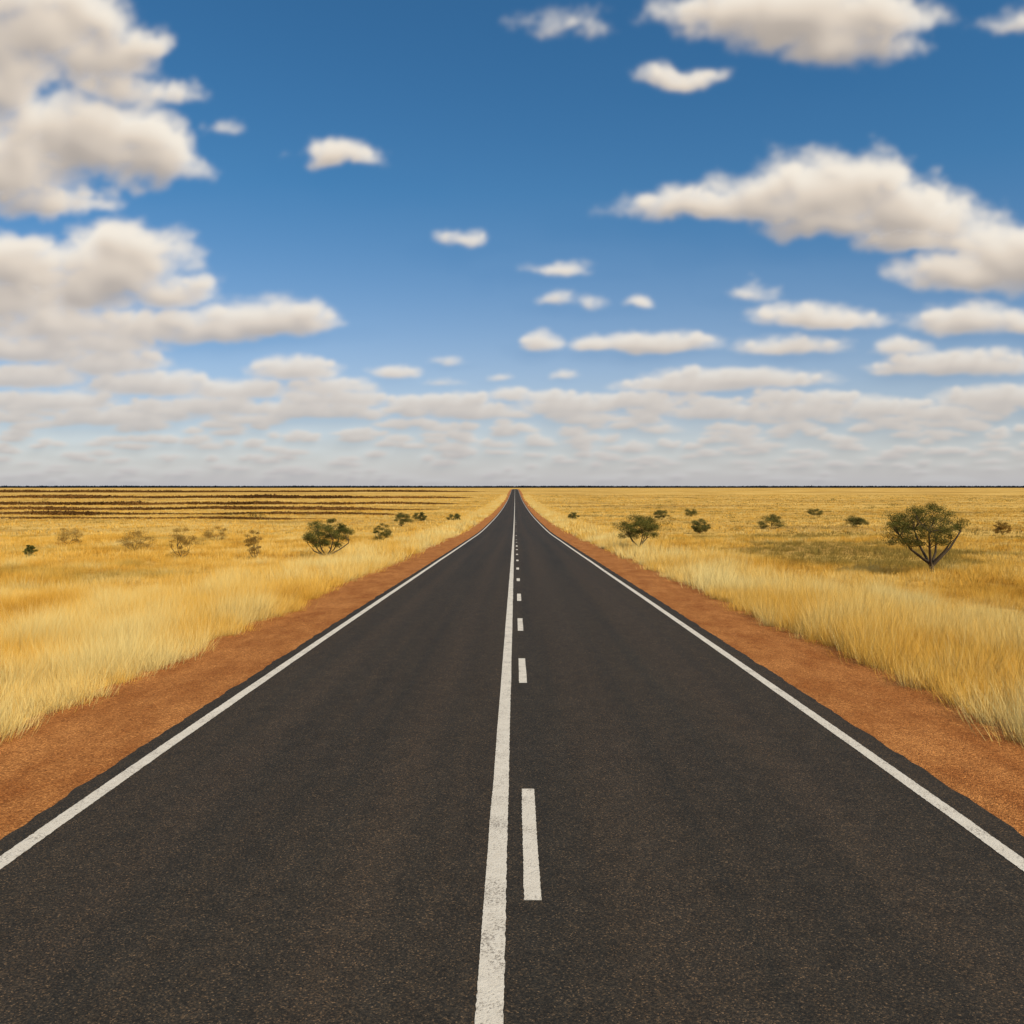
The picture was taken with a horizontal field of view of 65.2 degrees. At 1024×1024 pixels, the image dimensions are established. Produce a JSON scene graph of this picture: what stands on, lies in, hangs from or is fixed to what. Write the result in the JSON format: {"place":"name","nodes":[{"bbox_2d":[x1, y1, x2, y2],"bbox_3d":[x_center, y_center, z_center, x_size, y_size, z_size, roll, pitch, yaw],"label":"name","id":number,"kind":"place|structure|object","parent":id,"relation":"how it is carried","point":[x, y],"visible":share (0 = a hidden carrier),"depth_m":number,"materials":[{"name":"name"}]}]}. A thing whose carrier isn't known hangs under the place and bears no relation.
{"place":"outdoors","nodes":[
{"label":"outdoors","id":0,"kind":"place"},
{"bbox_2d":[0,489,511,839],"bbox_3d":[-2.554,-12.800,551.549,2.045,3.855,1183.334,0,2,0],"label":"gravel shoulder","id":1,"kind":"object","parent":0,"point":[56,758],"visible":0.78,"depth_m":9.65},
{"bbox_2d":[0,489,1023,1023],"bbox_3d":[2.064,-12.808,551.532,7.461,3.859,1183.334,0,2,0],"label":"road","id":2,"kind":"structure","parent":0,"point":[514,761],"depth_m":5.62,"materials":[{"name":"black asphalt"}]},
{"bbox_2d":[0,0,1023,486],"bbox_3d":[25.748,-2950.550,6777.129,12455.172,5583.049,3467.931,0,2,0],"label":"sky","id":3,"kind":"structure","parent":0,"point":[66,318],"depth_m":7605.85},
{"bbox_2d":[0,488,1023,749],"bbox_3d":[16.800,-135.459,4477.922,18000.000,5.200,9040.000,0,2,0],"label":"ground","id":4,"kind":"structure","parent":0,"point":[821,492],"depth_m":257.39,"materials":[{"name":"yellow plant"}]},
{"bbox_2d":[22,545,37,556],"bbox_3d":[-22.673,1.897,37.694,0.661,0.733,0.567,-1,2,-27],"label":"bush","id":5,"kind":"object","parent":4,"relation":"on","point":[29,549],"visible":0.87,"depth_m":37.62,"materials":[{"name":"green plant"}]},
{"bbox_2d":[54,527,83,544],"bbox_3d":[-27.668,1.517,50.139,1.719,1.300,1.887,1,2,35],"label":"bush","id":6,"kind":"object","parent":4,"relation":"on","point":[69,533],"visible":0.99,"depth_m":50.09,"materials":[{"name":"yellow plant"}]},
{"bbox_2d":[116,530,153,550],"bbox_3d":[-20.858,1.619,44.071,2.158,1.289,1.919,0,2,0],"label":"bush","id":7,"kind":"object","parent":4,"relation":"on","point":[138,533],"visible":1,"depth_m":44.11,"materials":[{"name":"yellow plant"}]},
{"bbox_2d":[167,527,199,557],"bbox_3d":[-15.580,1.484,37.595,1.567,1.583,1.323,0,2,0],"label":"bush","id":8,"kind":"object","parent":4,"relation":"on","point":[181,538],"visible":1,"depth_m":37.54,"materials":[{"name":"yellow plant"}]},
{"bbox_2d":[201,526,229,539],"bbox_3d":[-21.983,1.611,59.240,2.105,1.222,1.799,0,2,-14],"label":"bush","id":9,"kind":"object","parent":4,"relation":"on","point":[211,535],"visible":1,"depth_m":58.97,"materials":[{"name":"yellow plant"}]},
{"bbox_2d":[0,489,484,519],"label":"scrub rows","id":10,"kind":"object","parent":4,"relation":"on","point":[86,513],"visible":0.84,"depth_m":279.78,"materials":[{"name":"brown plant"}]},
{"bbox_2d":[242,530,261,557],"bbox_3d":[-11.936,1.555,37.023,0.912,1.472,0.944,-1,2,-35],"label":"bush","id":11,"kind":"object","parent":4,"relation":"on","point":[253,541],"visible":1,"depth_m":37.02,"materials":[{"name":"yellow plant"}]},
{"bbox_2d":[302,517,354,556],"bbox_3d":[-8.639,1.269,36.980,2.532,2.061,2.446,0,2,0],"label":"acacia tree","id":12,"kind":"object","parent":4,"relation":"on","point":[330,531],"visible":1,"depth_m":36.90,"materials":[{"name":"green plant"}]},
{"bbox_2d":[372,523,391,539],"bbox_3d":[-9.253,1.499,57.088,1.581,1.472,1.398,0,2,0],"label":"bush","id":13,"kind":"object","parent":4,"relation":"on","point":[386,534],"visible":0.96,"depth_m":57.04,"materials":[{"name":"green plant"}]},
{"bbox_2d":[394,512,413,525],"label":"bush","id":14,"kind":"object","parent":4,"relation":"on","point":[401,516],"visible":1,"depth_m":99.90,"materials":[{"name":"green plant"}]},
{"bbox_2d":[411,512,426,520],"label":"bush","id":15,"kind":"object","parent":4,"relation":"on","point":[422,515],"visible":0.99,"depth_m":122.90,"materials":[{"name":"green plant"}]},
{"bbox_2d":[445,513,460,519],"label":"bush","id":16,"kind":"object","parent":4,"relation":"on","point":[455,516],"visible":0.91,"depth_m":117.81,"materials":[{"name":"green plant"}]},
{"bbox_2d":[0,485,1023,487],"bbox_3d":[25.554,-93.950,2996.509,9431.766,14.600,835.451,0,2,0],"label":"distant treeline","id":17,"kind":"object","parent":4,"relation":"on","point":[419,486],"visible":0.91,"depth_m":2653.69,"materials":[{"name":"green plant"}]},
{"bbox_2d":[43,496,1023,538],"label":"scrub","id":18,"kind":"object","parent":4,"relation":"on","point":[791,531],"visible":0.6,"depth_m":142.94,"materials":[{"name":"green plant"}]},
{"bbox_2d":[567,512,579,518],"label":"bush","id":19,"kind":"object","parent":4,"relation":"on","point":[573,516],"visible":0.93,"depth_m":129.88,"materials":[{"name":"green plant"}]},
{"bbox_2d":[613,512,661,544],"bbox_3d":[7.285,1.147,46.385,2.904,2.273,3.112,0,2,0],"label":"acacia tree","id":20,"kind":"object","parent":4,"relation":"on","point":[646,525],"visible":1,"depth_m":46.26,"materials":[{"name":"green plant"}]},
{"bbox_2d":[653,510,669,519],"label":"bush","id":21,"kind":"object","parent":4,"relation":"on","point":[659,512],"visible":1,"depth_m":131.37,"materials":[{"name":"green plant"}]},
{"bbox_2d":[685,509,699,516],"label":"bush","id":22,"kind":"object","parent":4,"relation":"on","point":[692,512],"visible":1,"depth_m":149.46,"materials":[{"name":"green plant"}]},
{"bbox_2d":[691,519,710,532],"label":"bush","id":23,"kind":"object","parent":4,"relation":"on","point":[699,528],"visible":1,"depth_m":76.63,"materials":[{"name":"green plant"}]},
{"bbox_2d":[757,514,783,528],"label":"bush","id":24,"kind":"object","parent":4,"relation":"on","point":[774,519],"visible":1,"depth_m":89.68,"materials":[{"name":"green plant"}]},
{"bbox_2d":[807,508,822,514],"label":"bush","id":25,"kind":"object","parent":4,"relation":"on","point":[813,512],"visible":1,"depth_m":159.47,"materials":[{"name":"green plant"}]},
{"bbox_2d":[843,515,868,526],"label":"bush","id":26,"kind":"object","parent":4,"relation":"on","point":[854,521],"visible":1,"depth_m":95.45,"materials":[{"name":"green plant"}]},
{"bbox_2d":[881,503,970,571],"bbox_3d":[14.752,1.000,28.497,2.819,2.662,2.620,-2,2,-43],"label":"acacia tree","id":27,"kind":"object","parent":4,"relation":"on","point":[906,527],"visible":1,"depth_m":28.30,"materials":[{"name":"green plant"}]},
{"bbox_2d":[992,521,1012,534],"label":"bush","id":28,"kind":"object","parent":4,"relation":"on","point":[1002,526],"visible":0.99,"depth_m":72.92,"materials":[{"name":"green plant"}]},
{"bbox_2d":[518,489,1023,836],"bbox_3d":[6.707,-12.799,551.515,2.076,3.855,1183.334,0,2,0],"label":"gravel shoulder","id":29,"kind":"object","parent":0,"point":[941,743],"visible":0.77,"depth_m":9.90}
]}

